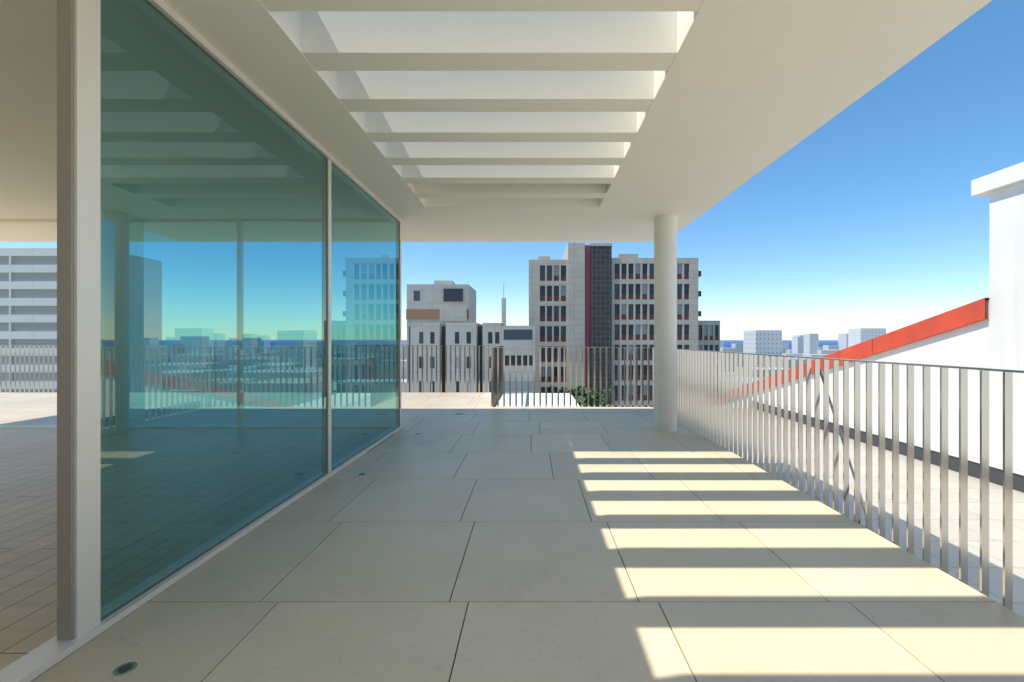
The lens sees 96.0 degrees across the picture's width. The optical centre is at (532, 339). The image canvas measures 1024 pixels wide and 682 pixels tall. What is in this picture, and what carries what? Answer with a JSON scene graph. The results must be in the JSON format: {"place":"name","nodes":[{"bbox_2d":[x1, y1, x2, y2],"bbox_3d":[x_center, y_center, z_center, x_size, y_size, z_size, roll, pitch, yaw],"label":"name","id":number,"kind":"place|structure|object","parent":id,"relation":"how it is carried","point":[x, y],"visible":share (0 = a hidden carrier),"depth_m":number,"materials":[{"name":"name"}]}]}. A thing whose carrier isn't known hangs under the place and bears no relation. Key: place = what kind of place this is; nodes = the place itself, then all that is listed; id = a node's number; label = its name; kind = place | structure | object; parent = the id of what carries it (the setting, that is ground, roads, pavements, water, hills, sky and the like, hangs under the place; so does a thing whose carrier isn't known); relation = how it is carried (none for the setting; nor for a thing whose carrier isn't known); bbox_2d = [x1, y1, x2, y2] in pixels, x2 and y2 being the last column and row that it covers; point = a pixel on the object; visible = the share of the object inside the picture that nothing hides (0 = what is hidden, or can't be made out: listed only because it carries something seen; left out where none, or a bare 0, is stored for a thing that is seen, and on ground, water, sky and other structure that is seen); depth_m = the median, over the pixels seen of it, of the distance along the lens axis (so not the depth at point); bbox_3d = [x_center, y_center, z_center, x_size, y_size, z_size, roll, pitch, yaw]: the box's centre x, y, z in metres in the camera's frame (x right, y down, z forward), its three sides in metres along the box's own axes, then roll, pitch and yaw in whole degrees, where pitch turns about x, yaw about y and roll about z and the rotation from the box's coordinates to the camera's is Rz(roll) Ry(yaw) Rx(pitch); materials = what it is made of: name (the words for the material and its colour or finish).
{"place":"outdoors","nodes":[
{"label":"outdoors","id":0,"kind":"place"},
{"bbox_2d":[0,248,56,391],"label":"building","id":1,"kind":"structure","parent":0,"point":[28,296],"depth_m":83.06,"materials":[{"name":"grey concrete"}]},
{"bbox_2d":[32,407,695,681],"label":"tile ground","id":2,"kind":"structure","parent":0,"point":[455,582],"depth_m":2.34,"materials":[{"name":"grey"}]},
{"bbox_2d":[0,428,56,669],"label":"interior floor","id":3,"kind":"structure","parent":2,"relation":"on","point":[28,540],"depth_m":2.81,"materials":[{"name":"brown wood"}]},
{"bbox_2d":[0,0,402,681],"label":"glazing frames","id":4,"kind":"structure","parent":3,"relation":"on","point":[78,426],"depth_m":1.88,"materials":[{"name":"beige metal"}]},
{"bbox_2d":[101,0,398,617],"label":"glass wall panes","id":5,"kind":"object","parent":4,"relation":"attached to","point":[213,303],"visible":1,"depth_m":2.65,"materials":[{"name":"teal glass"}]},
{"bbox_2d":[406,281,475,344],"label":"building","id":6,"kind":"structure","parent":0,"point":[444,302],"depth_m":100.00,"materials":[{"name":"white concrete"}]},
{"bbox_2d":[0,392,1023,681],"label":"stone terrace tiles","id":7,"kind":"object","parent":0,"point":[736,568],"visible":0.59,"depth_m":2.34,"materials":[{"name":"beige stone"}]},
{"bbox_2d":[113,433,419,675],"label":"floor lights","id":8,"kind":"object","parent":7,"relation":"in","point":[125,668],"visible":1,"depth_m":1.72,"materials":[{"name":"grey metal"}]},
{"bbox_2d":[0,345,1023,610],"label":"steel railings","id":9,"kind":"object","parent":7,"relation":"on","point":[710,395],"visible":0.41,"depth_m":3.45,"materials":[{"name":"grey metal"}]},
{"bbox_2d":[0,0,1023,339],"label":"sky","id":10,"kind":"structure","parent":0,"point":[872,219],"materials":[{"name":"blue"}]},
{"bbox_2d":[401,340,837,349],"bbox_3d":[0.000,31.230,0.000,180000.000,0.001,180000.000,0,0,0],"label":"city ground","id":11,"kind":"structure","parent":0,"point":[727,343],"depth_m":4740.82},
{"bbox_2d":[409,298,534,392],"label":"building","id":12,"kind":"structure","parent":11,"relation":"on","point":[503,334],"depth_m":60.00,"materials":[{"name":"concrete"}]},
{"bbox_2d":[496,393,1023,492],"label":"building roof","id":13,"kind":"structure","parent":11,"relation":"on","point":[561,400],"depth_m":9.59,"materials":[{"name":"white paint"}]},
{"bbox_2d":[733,408,1023,616],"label":"roof pavement","id":14,"kind":"structure","parent":13,"relation":"on","point":[996,542],"depth_m":6.15,"materials":[{"name":"stone"}]},
{"bbox_2d":[743,328,885,366],"bbox_3d":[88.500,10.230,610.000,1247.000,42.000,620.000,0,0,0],"label":"distant buildings","id":15,"kind":"structure","parent":11,"relation":"on","point":[762,341],"depth_m":400.00,"materials":[{"name":"white concrete"}]},
{"bbox_2d":[733,162,1023,491],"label":"neighbouring building","id":16,"kind":"structure","parent":11,"relation":"on","point":[985,333],"depth_m":7.56,"materials":[{"name":"white paint"}]},
{"bbox_2d":[401,341,839,391],"bbox_3d":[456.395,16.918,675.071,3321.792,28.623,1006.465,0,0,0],"label":"city buildings","id":17,"kind":"structure","parent":0,"point":[824,350],"depth_m":408.46,"materials":[{"name":"white concrete"}]},
{"bbox_2d":[529,242,719,406],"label":"apartment building","id":18,"kind":"structure","parent":0,"point":[590,295],"depth_m":80.00,"materials":[{"name":"concrete"}]},
{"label":"office podium building","id":19,"kind":"object","parent":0,"visible":0},
{"bbox_2d":[550,385,614,406],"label":"podium tree","id":20,"kind":"object","parent":19,"relation":"on","point":[591,398],"visible":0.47,"depth_m":59.19,"materials":[{"name":"green plant"}]},
{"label":"building walls","id":21,"kind":"object","parent":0,"visible":0},
{"bbox_2d":[654,215,676,431],"bbox_3d":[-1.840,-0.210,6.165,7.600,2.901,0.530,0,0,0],"label":"terrace column","id":22,"kind":"structure","parent":21,"relation":"on","point":[665,323],"depth_m":6.15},
{"bbox_2d":[0,0,991,241],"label":"ceiling","id":23,"kind":"structure","parent":22,"relation":"on","point":[745,91],"depth_m":3.24,"materials":[{"name":"paint"}]},
{"bbox_2d":[259,0,703,197],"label":"pergola beams","id":24,"kind":"structure","parent":23,"relation":"on","point":[501,98],"depth_m":3.19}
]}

